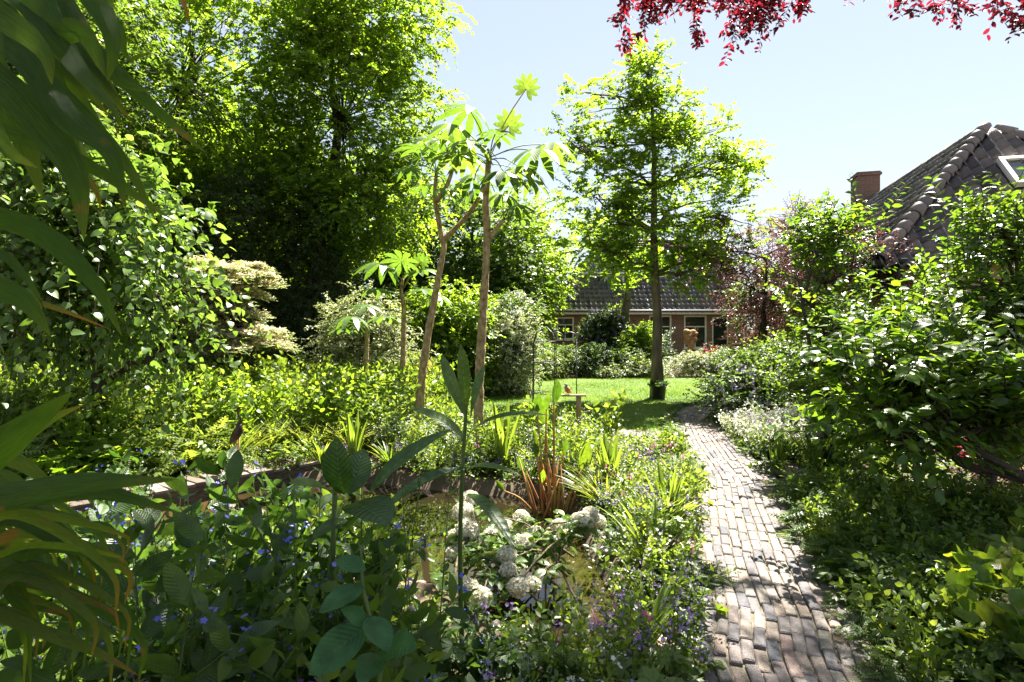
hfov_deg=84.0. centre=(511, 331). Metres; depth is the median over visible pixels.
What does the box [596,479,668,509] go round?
margin plant
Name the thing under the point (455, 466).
margin plant
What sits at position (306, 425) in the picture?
grass tuft
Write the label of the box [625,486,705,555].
margin plant
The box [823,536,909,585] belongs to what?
edge mound
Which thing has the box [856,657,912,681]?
creeping clump
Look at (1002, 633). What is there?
broad leaf plant
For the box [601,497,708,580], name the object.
margin grass
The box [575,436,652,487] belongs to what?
margin plant
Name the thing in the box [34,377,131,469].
leafy perennial
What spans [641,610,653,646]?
pink columbine
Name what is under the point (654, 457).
lacy mound
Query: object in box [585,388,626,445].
pale leaf plant
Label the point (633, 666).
margin grass
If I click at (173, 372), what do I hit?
leafy perennial
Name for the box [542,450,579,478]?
margin plant
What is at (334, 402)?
leafy perennial
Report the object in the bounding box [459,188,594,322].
background tree
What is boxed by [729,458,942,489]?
side path
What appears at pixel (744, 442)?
creeping clump
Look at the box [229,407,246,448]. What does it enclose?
heron statue
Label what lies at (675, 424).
creeping clump
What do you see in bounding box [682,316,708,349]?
window
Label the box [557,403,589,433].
bed perennial
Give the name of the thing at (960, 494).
edge mound
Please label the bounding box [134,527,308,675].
alkanet
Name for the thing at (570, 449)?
bed perennial
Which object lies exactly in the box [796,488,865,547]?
edge plant
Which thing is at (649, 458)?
lacy mound
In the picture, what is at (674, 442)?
margin plant
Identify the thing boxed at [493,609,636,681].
margin plant
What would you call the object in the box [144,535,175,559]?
margin plant
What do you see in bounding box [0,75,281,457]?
weeping tree
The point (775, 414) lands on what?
frothy plant
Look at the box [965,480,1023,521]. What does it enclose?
edge plant
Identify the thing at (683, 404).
creeping clump
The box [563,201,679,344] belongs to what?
lime tree
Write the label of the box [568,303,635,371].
lilac shrub
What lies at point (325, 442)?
grass tuft
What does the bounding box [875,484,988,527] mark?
edge plant
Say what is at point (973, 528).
edge plant
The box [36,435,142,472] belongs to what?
ferny mound
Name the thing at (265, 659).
alkanet
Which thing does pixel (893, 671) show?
creeping clump
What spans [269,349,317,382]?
leafy perennial
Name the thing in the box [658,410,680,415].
creeping clump
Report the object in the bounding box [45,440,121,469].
ferny mound
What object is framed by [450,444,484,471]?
lacy mound
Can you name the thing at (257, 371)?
leafy perennial
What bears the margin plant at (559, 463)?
on the ground at (406, 476)
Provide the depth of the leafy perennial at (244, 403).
7.52 m
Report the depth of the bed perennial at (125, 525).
3.02 m
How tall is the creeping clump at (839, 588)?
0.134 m
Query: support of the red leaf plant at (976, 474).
on the ground at (406, 476)
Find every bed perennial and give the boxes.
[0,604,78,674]
[56,493,141,573]
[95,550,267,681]
[229,512,315,569]
[272,550,445,681]
[304,488,419,624]
[365,416,417,452]
[375,407,408,445]
[379,404,428,444]
[394,417,437,442]
[395,405,438,456]
[409,394,445,423]
[413,418,435,439]
[420,416,473,453]
[423,393,456,417]
[423,401,462,448]
[424,411,472,454]
[427,426,469,465]
[434,402,455,438]
[436,406,489,450]
[443,401,472,424]
[445,387,471,412]
[449,409,473,452]
[457,425,505,473]
[467,396,490,436]
[467,414,494,448]
[467,415,523,458]
[475,430,530,463]
[477,427,528,470]
[483,409,524,436]
[485,403,530,431]
[485,405,512,421]
[503,415,532,455]
[503,419,531,442]
[514,401,535,432]
[514,419,550,459]
[519,424,564,451]
[529,415,599,448]
[531,420,569,468]
[535,424,594,482]
[536,408,590,425]
[549,418,599,457]
[551,420,603,486]
[555,413,574,435]
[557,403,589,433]
[564,414,602,459]
[571,427,621,449]
[576,435,609,456]
[591,439,624,465]
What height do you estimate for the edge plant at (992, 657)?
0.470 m
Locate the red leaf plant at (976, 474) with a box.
[934,424,1023,490]
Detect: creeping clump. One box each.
[656,589,730,625]
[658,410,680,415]
[658,414,670,420]
[659,419,677,425]
[660,425,681,431]
[661,421,686,428]
[662,412,678,416]
[664,417,681,421]
[669,647,726,681]
[673,402,692,406]
[673,616,705,632]
[674,636,704,651]
[681,508,710,528]
[684,449,702,458]
[687,556,741,594]
[688,496,713,505]
[732,439,752,446]
[734,441,754,451]
[735,446,766,458]
[736,443,768,456]
[747,459,782,469]
[754,465,783,476]
[762,478,791,488]
[767,491,799,503]
[771,486,800,497]
[772,523,825,548]
[779,498,803,508]
[802,543,849,567]
[808,565,856,585]
[820,593,904,643]
[823,577,870,600]
[823,591,873,611]
[832,621,925,661]
[841,656,922,681]
[854,644,913,675]
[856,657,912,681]
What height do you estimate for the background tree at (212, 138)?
14.248 m
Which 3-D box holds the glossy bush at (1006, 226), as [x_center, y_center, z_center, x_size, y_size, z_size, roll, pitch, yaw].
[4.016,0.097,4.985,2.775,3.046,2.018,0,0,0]
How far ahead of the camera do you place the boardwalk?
6.07 m
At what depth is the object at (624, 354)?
20.00 m
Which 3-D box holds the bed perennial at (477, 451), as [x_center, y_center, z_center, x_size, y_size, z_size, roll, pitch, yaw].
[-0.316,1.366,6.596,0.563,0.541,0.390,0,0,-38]
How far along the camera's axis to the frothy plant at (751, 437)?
7.26 m
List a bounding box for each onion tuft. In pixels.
[747,408,772,448]
[758,420,801,468]
[794,431,843,473]
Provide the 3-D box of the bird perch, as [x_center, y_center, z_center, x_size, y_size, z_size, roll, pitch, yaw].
[0.755,1.187,6.985,0.300,0.826,0.090,0,0,0]
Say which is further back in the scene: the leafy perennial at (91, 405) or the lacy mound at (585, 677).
the leafy perennial at (91, 405)
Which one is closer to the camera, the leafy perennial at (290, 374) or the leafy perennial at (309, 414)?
the leafy perennial at (309, 414)
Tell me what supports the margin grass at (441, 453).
on the ground at (406, 476)
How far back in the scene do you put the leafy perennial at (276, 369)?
10.68 m
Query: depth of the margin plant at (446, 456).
6.54 m
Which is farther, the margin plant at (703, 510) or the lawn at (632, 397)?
the lawn at (632, 397)
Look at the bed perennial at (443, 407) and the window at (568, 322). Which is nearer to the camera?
the bed perennial at (443, 407)
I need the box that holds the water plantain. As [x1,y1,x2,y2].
[496,379,591,519]
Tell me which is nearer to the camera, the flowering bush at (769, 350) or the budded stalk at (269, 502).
the budded stalk at (269, 502)
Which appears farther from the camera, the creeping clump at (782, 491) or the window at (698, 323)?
the window at (698, 323)
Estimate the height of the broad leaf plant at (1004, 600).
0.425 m
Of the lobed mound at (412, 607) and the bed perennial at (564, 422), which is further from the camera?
the bed perennial at (564, 422)
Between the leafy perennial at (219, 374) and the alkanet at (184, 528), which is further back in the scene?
the leafy perennial at (219, 374)
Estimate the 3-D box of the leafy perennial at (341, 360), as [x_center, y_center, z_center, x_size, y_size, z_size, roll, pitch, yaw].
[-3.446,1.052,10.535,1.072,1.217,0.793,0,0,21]
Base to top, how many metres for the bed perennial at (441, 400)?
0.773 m
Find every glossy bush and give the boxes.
[743,173,909,472]
[759,280,1023,505]
[790,167,1023,497]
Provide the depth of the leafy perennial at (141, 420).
6.89 m
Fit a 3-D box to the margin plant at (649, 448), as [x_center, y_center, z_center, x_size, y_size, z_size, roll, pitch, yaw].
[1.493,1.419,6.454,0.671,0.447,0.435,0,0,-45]
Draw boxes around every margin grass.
[296,433,344,463]
[371,438,412,462]
[431,445,451,467]
[471,449,494,470]
[515,438,542,466]
[578,634,694,681]
[586,457,664,485]
[596,489,680,540]
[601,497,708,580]
[602,571,701,648]
[605,480,683,514]
[617,478,685,508]
[619,470,708,530]
[641,459,712,509]
[654,450,706,481]
[660,448,698,459]
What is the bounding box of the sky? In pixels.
[85,0,1023,328]
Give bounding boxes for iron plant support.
[532,321,577,442]
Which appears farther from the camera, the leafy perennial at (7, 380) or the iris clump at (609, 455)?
the leafy perennial at (7, 380)
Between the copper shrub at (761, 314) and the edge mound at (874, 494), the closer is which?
the edge mound at (874, 494)
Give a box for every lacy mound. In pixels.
[260,439,304,469]
[409,447,442,468]
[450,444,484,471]
[452,436,491,464]
[479,448,510,470]
[545,648,625,681]
[587,602,675,678]
[588,463,657,512]
[593,655,663,681]
[602,491,650,542]
[618,666,683,681]
[619,436,645,451]
[631,441,670,465]
[632,536,719,605]
[635,525,707,574]
[638,450,663,467]
[638,647,704,681]
[639,440,669,462]
[645,515,702,548]
[648,443,693,465]
[656,437,697,460]
[662,451,678,459]
[664,447,700,473]
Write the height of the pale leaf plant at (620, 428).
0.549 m
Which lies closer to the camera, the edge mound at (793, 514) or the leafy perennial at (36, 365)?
the edge mound at (793, 514)
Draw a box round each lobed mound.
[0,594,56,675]
[95,650,158,681]
[233,637,285,679]
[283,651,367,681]
[366,659,502,681]
[371,599,454,678]
[392,601,513,681]
[394,586,442,635]
[449,601,581,681]
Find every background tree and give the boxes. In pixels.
[0,75,191,375]
[142,82,292,368]
[149,88,369,368]
[291,182,459,318]
[371,168,580,362]
[453,193,584,368]
[456,244,567,357]
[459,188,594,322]
[713,258,782,338]
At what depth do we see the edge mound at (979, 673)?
2.42 m
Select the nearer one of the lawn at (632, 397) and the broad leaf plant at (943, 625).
the broad leaf plant at (943, 625)
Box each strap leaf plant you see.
[0,0,205,238]
[0,208,176,511]
[0,469,147,681]
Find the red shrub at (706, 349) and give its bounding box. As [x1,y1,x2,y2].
[695,343,722,371]
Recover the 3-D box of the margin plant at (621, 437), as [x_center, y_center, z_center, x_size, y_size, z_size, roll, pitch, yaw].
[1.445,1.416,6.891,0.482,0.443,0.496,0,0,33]
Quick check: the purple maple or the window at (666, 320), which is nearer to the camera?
the purple maple
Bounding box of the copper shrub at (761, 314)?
[671,208,815,362]
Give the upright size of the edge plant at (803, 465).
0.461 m
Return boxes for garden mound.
[535,348,569,379]
[540,342,593,377]
[565,342,628,377]
[586,363,642,378]
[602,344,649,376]
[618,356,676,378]
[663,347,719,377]
[694,343,743,377]
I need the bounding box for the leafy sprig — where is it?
[308,545,416,681]
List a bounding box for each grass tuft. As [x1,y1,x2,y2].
[129,415,254,457]
[133,433,204,472]
[170,427,254,464]
[174,424,258,448]
[177,415,291,455]
[197,418,284,443]
[231,418,291,457]
[242,413,292,438]
[242,421,307,453]
[254,411,317,447]
[262,407,354,454]
[274,411,334,436]
[278,412,346,453]
[290,417,354,447]
[304,413,371,434]
[307,408,381,452]
[321,422,377,444]
[554,460,652,512]
[555,444,635,486]
[562,462,631,490]
[592,455,677,493]
[597,466,669,498]
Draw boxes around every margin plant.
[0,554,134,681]
[136,527,273,593]
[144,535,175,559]
[241,445,276,468]
[287,432,327,463]
[343,584,450,664]
[385,426,436,470]
[393,439,428,465]
[405,433,456,471]
[444,453,469,471]
[445,448,461,467]
[482,456,509,475]
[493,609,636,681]
[500,588,661,680]
[509,447,537,476]
[511,445,568,482]
[512,460,536,480]
[513,576,673,681]
[513,637,564,681]
[523,444,575,476]
[536,454,577,486]
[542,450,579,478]
[546,668,633,681]
[555,607,664,681]
[566,463,591,490]
[573,463,600,489]
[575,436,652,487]
[577,587,671,651]
[584,528,741,630]
[585,578,722,669]
[590,444,630,469]
[593,482,657,522]
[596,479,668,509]
[601,457,681,489]
[603,427,655,454]
[605,510,717,596]
[612,428,630,442]
[615,486,696,522]
[616,458,666,480]
[616,471,686,497]
[618,452,665,473]
[619,448,653,464]
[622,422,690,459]
[623,441,664,463]
[623,556,703,617]
[625,437,662,454]
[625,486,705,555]
[627,429,692,456]
[629,490,714,541]
[631,429,671,453]
[631,452,715,517]
[631,460,704,489]
[638,450,690,462]
[638,451,692,481]
[642,472,696,506]
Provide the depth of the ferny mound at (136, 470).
6.19 m
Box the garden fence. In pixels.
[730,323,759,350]
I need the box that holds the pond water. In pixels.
[25,484,613,648]
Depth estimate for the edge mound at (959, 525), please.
4.10 m
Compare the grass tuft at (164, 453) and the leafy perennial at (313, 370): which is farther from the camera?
the leafy perennial at (313, 370)
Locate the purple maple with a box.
[756,191,945,321]
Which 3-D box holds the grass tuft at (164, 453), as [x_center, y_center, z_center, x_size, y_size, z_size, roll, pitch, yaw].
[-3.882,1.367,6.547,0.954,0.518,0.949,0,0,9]
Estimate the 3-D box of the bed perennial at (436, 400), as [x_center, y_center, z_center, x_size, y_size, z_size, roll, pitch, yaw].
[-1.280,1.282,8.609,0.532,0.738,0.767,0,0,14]
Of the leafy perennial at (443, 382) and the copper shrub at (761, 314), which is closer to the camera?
the leafy perennial at (443, 382)
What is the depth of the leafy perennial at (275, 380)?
9.13 m
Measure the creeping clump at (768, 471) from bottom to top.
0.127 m
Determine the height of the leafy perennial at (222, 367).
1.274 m
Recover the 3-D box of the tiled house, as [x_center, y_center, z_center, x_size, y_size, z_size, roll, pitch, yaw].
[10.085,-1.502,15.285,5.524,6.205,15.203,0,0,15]
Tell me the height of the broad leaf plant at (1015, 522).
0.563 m
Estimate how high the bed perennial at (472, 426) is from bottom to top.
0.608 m
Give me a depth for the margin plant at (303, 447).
6.73 m
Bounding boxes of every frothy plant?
[715,404,786,443]
[733,404,801,445]
[741,422,798,459]
[744,400,809,424]
[747,402,810,425]
[755,422,798,442]
[756,420,816,460]
[757,411,809,431]
[761,404,805,420]
[766,418,812,435]
[772,425,839,461]
[774,403,830,434]
[783,409,844,441]
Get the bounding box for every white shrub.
[292,280,441,376]
[450,286,559,394]
[484,305,550,396]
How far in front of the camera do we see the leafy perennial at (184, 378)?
7.39 m
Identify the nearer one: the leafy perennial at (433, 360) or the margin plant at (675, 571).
the margin plant at (675, 571)
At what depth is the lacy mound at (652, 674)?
2.14 m
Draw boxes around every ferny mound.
[3,428,61,477]
[6,447,99,479]
[8,454,90,477]
[23,446,63,462]
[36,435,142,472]
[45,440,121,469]
[64,430,150,470]
[94,434,170,474]
[100,426,185,475]
[127,424,253,477]
[141,421,206,447]
[143,431,198,475]
[148,409,270,470]
[188,430,254,463]
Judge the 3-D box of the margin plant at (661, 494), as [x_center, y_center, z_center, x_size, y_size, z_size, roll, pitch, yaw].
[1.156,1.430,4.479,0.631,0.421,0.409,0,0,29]
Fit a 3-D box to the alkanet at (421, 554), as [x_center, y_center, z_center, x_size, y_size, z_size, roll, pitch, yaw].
[-0.649,1.243,2.781,0.648,0.810,0.607,0,0,4]
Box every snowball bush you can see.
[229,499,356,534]
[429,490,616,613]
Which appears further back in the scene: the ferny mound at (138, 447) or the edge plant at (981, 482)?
the ferny mound at (138, 447)
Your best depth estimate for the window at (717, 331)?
28.06 m
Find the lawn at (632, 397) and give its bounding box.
[445,378,723,430]
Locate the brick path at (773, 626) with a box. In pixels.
[672,401,881,681]
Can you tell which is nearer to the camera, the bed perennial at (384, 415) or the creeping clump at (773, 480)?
the creeping clump at (773, 480)
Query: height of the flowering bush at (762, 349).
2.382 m
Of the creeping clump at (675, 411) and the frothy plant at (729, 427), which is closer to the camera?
the frothy plant at (729, 427)
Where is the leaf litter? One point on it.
(836, 638)
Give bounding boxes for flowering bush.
[681,346,808,426]
[720,329,822,415]
[720,333,824,406]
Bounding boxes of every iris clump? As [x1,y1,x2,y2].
[343,409,367,455]
[488,400,519,474]
[596,428,627,485]
[644,458,686,514]
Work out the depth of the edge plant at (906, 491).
4.70 m
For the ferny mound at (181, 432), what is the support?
on the ground at (406, 476)
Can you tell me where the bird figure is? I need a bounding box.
[564,383,570,392]
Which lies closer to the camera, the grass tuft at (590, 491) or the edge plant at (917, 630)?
the edge plant at (917, 630)
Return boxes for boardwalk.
[55,454,320,519]
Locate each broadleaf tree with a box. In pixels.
[3,0,233,215]
[51,0,387,368]
[156,0,476,320]
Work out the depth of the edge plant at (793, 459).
7.08 m
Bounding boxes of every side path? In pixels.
[451,427,684,441]
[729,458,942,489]
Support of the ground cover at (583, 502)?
on the ground at (406, 476)
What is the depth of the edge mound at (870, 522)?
4.07 m
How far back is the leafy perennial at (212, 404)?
7.24 m
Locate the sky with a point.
(839, 91)
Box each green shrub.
[187,335,310,379]
[323,299,433,368]
[377,275,511,394]
[610,327,676,368]
[611,319,664,374]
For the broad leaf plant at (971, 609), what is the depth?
2.49 m
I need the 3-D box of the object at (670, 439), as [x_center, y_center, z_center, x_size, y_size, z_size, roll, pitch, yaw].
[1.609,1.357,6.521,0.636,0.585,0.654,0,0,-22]
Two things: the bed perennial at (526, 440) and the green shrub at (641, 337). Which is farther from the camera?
the green shrub at (641, 337)
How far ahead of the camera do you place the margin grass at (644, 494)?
4.66 m
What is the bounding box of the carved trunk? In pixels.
[683,329,697,371]
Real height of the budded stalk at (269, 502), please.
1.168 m
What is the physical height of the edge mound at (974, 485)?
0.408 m
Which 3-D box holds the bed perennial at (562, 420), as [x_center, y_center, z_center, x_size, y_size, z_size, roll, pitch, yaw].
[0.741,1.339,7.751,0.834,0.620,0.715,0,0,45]
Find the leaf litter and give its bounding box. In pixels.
[162,427,918,672]
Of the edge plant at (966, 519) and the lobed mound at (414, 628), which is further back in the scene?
the edge plant at (966, 519)
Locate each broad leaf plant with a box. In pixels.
[908,544,1023,648]
[908,576,1023,631]
[911,523,981,558]
[945,561,1023,680]
[946,540,1023,584]
[954,532,1011,559]
[983,506,1023,551]
[989,587,1023,605]
[995,616,1023,642]
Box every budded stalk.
[118,449,158,595]
[151,520,232,654]
[173,472,188,560]
[211,460,251,616]
[253,445,327,600]
[275,499,347,681]
[350,453,429,654]
[394,454,459,638]
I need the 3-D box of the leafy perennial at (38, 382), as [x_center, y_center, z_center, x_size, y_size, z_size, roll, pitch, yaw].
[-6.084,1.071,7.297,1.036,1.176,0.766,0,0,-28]
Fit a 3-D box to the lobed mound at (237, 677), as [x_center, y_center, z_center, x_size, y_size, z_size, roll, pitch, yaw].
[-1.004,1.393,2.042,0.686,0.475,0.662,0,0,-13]
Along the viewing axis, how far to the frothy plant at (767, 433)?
7.30 m
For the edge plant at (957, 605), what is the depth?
2.72 m
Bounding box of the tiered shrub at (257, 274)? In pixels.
[144,254,300,382]
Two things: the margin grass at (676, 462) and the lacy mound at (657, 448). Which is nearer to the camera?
the margin grass at (676, 462)
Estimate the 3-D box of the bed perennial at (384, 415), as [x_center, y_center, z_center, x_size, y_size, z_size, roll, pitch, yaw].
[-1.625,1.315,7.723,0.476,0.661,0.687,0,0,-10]
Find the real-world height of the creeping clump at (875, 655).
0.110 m
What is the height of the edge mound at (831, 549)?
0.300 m
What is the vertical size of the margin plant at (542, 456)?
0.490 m
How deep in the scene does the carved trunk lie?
22.92 m
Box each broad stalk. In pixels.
[289,429,450,580]
[392,344,544,662]
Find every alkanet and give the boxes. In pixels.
[0,449,314,681]
[0,545,279,681]
[0,595,138,681]
[0,616,58,667]
[21,584,70,677]
[41,570,141,681]
[48,467,247,681]
[49,541,146,583]
[57,446,165,554]
[70,518,166,626]
[75,501,169,551]
[111,515,298,675]
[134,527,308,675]
[161,516,478,681]
[180,444,316,592]
[188,482,327,640]
[211,461,368,613]
[232,517,409,653]
[235,549,345,681]
[251,546,353,610]
[285,514,411,678]
[295,506,439,620]
[451,586,511,681]
[458,627,537,681]
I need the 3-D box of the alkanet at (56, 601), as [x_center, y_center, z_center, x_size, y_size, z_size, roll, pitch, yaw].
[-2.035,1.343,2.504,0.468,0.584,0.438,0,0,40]
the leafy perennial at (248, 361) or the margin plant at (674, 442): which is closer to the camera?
the margin plant at (674, 442)
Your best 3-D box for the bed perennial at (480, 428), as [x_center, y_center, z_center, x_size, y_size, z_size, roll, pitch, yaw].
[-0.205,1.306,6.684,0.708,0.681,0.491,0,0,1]
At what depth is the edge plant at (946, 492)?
4.45 m
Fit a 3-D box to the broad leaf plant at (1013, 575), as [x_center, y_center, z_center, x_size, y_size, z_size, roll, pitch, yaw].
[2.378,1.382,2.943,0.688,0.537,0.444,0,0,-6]
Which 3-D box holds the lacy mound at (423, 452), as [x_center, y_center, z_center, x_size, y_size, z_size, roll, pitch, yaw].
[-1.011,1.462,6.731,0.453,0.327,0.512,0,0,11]
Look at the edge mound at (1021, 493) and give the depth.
4.38 m
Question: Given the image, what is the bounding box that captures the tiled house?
[743,121,1023,432]
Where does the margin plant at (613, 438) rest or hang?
on the ground at (406, 476)
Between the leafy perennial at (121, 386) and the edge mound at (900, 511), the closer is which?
the edge mound at (900, 511)
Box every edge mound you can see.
[730,427,752,438]
[759,441,784,458]
[769,465,847,511]
[769,486,865,532]
[797,523,882,573]
[811,547,896,597]
[815,479,895,511]
[816,459,902,492]
[822,514,886,553]
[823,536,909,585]
[834,447,870,468]
[839,549,1005,643]
[844,514,910,546]
[848,503,984,558]
[850,576,926,635]
[858,483,897,512]
[860,526,956,579]
[862,496,901,516]
[865,474,924,494]
[869,500,966,553]
[876,552,1004,602]
[912,485,969,500]
[913,502,987,533]
[921,473,1023,521]
[922,625,1007,681]
[934,632,1023,681]
[941,518,997,537]
[964,474,1023,509]
[972,506,1010,529]
[983,486,1023,520]
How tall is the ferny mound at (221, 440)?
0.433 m
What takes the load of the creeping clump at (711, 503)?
on the brick path at (773, 626)
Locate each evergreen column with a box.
[82,200,224,371]
[159,153,298,370]
[260,197,371,370]
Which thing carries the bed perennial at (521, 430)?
on the ground at (406, 476)
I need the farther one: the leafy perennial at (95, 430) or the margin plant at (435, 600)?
the leafy perennial at (95, 430)
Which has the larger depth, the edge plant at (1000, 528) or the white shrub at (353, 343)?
the white shrub at (353, 343)
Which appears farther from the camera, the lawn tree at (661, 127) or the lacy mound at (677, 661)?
the lawn tree at (661, 127)
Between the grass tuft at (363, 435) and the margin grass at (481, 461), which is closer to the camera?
the margin grass at (481, 461)
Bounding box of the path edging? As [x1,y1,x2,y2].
[671,407,892,675]
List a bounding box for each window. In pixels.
[555,317,575,340]
[649,316,673,349]
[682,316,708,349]
[712,317,727,355]
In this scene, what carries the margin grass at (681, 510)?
on the ground at (406, 476)
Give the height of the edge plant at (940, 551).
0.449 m
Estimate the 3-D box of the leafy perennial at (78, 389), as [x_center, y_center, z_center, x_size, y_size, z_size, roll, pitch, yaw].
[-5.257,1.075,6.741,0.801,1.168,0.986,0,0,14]
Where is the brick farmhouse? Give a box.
[545,238,751,363]
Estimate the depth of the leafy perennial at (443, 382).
9.79 m
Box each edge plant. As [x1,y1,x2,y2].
[727,407,752,426]
[768,425,811,462]
[775,453,855,494]
[786,458,889,511]
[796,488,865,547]
[803,464,870,485]
[803,489,884,534]
[808,511,905,551]
[821,489,879,517]
[828,474,923,512]
[829,553,1002,659]
[835,480,934,522]
[841,489,931,533]
[847,459,906,491]
[851,506,954,573]
[855,440,895,469]
[857,564,955,642]
[861,471,913,488]
[865,490,960,562]
[874,476,948,512]
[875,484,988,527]
[877,454,967,490]
[877,580,997,681]
[877,582,1023,681]
[881,475,926,499]
[887,553,1000,645]
[888,470,988,517]
[889,487,994,529]
[904,540,978,584]
[905,515,992,551]
[906,464,978,494]
[909,471,990,501]
[912,522,1023,582]
[918,478,1018,529]
[921,504,1006,551]
[925,506,1013,538]
[930,582,1008,633]
[930,588,991,667]
[948,500,1007,537]
[952,631,1023,681]
[955,499,1010,530]
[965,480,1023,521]
[975,672,1023,681]
[990,495,1023,533]
[997,671,1021,681]
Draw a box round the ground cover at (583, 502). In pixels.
[65,398,1023,681]
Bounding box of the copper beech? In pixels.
[607,0,1023,66]
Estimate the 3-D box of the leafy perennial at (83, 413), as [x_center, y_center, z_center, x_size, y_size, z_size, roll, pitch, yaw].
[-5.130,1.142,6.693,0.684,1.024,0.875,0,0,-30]
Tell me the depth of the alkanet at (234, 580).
1.89 m
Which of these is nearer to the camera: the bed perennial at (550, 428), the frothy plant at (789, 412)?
the bed perennial at (550, 428)
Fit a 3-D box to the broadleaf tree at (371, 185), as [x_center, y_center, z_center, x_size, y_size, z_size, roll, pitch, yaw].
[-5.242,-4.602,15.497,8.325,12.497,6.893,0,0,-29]
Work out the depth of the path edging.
3.22 m
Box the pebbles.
[234,557,688,681]
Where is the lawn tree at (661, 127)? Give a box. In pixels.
[533,29,791,397]
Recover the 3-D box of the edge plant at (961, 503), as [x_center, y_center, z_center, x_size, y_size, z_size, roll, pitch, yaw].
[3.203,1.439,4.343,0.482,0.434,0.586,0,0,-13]
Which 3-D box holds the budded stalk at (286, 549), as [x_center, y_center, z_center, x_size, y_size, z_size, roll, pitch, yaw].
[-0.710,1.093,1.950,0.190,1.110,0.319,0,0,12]
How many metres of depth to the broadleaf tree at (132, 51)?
11.11 m
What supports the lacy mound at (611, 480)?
on the ground at (406, 476)
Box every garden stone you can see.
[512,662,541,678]
[600,542,624,555]
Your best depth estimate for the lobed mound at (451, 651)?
2.38 m
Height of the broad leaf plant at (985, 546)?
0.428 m
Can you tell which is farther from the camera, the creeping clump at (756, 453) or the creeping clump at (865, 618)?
the creeping clump at (756, 453)
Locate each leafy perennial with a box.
[0,353,60,400]
[0,362,30,402]
[0,362,65,387]
[0,369,55,412]
[0,372,61,415]
[0,372,82,402]
[0,378,58,443]
[0,381,34,425]
[0,381,72,445]
[0,386,68,443]
[3,352,79,384]
[16,377,128,441]
[17,363,47,386]
[21,369,89,409]
[24,363,87,387]
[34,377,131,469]
[38,385,107,447]
[38,392,121,447]
[63,370,138,439]
[63,384,125,437]
[71,389,157,439]
[79,364,135,420]
[79,369,140,410]
[80,364,153,388]
[108,395,167,440]
[117,378,181,437]
[118,358,168,406]
[125,368,196,417]
[132,369,200,409]
[138,364,216,417]
[144,366,223,428]
[154,364,248,435]
[160,366,215,426]
[163,357,199,402]
[175,356,270,429]
[184,358,255,425]
[185,362,256,425]
[190,357,225,374]
[190,358,250,415]
[203,363,285,428]
[206,366,303,454]
[219,364,285,415]
[223,366,292,424]
[224,366,275,412]
[227,351,273,380]
[240,353,283,417]
[249,352,303,380]
[253,362,302,422]
[255,366,308,424]
[255,368,290,420]
[263,370,322,424]
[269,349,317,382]
[270,360,330,421]
[271,369,320,425]
[274,357,342,422]
[279,367,339,434]
[291,357,333,423]
[298,364,338,429]
[306,355,349,404]
[308,362,373,435]
[309,361,373,421]
[312,360,354,408]
[312,362,365,420]
[321,360,380,429]
[325,353,362,405]
[329,364,389,452]
[341,361,401,444]
[355,362,397,421]
[359,368,414,440]
[370,354,419,380]
[372,374,428,446]
[375,358,436,435]
[376,359,431,395]
[377,362,433,409]
[391,352,438,378]
[395,343,449,393]
[395,357,456,407]
[395,366,445,420]
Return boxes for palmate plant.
[327,304,406,419]
[352,250,454,382]
[390,130,505,439]
[421,73,578,456]
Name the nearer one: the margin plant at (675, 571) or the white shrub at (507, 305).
the margin plant at (675, 571)
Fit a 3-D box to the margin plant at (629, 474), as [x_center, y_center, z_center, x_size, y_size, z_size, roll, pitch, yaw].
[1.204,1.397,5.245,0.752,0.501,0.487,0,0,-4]
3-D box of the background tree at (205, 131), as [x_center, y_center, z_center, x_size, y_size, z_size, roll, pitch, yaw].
[-9.434,-3.303,22.279,9.292,12.380,8.418,0,0,0]
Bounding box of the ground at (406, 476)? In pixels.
[146,332,1023,681]
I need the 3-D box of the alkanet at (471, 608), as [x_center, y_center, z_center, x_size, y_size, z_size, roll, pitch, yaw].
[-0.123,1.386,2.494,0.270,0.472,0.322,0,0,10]
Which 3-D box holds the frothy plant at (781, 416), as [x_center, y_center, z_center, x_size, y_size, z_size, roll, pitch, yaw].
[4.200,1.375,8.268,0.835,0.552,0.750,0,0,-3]
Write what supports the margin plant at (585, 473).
on the ground at (406, 476)
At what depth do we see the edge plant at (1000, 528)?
4.07 m
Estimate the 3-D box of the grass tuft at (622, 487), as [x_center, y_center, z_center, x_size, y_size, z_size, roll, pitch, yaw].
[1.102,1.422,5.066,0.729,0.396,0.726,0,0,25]
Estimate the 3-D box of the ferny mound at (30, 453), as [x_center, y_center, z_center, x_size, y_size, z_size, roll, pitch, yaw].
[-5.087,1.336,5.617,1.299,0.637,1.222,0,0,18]
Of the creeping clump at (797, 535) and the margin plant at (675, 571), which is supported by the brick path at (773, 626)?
the creeping clump at (797, 535)
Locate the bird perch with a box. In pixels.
[561,394,585,437]
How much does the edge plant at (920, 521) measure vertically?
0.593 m
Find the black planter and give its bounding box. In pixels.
[647,379,670,399]
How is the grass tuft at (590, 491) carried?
on the ground at (406, 476)
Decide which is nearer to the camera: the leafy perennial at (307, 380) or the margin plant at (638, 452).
the margin plant at (638, 452)
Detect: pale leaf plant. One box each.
[523,395,562,451]
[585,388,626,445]
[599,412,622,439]
[657,427,689,455]
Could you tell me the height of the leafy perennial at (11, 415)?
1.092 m
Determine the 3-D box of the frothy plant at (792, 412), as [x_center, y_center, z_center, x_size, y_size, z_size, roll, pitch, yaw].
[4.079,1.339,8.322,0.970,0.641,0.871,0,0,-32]
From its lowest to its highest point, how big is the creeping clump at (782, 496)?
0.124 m

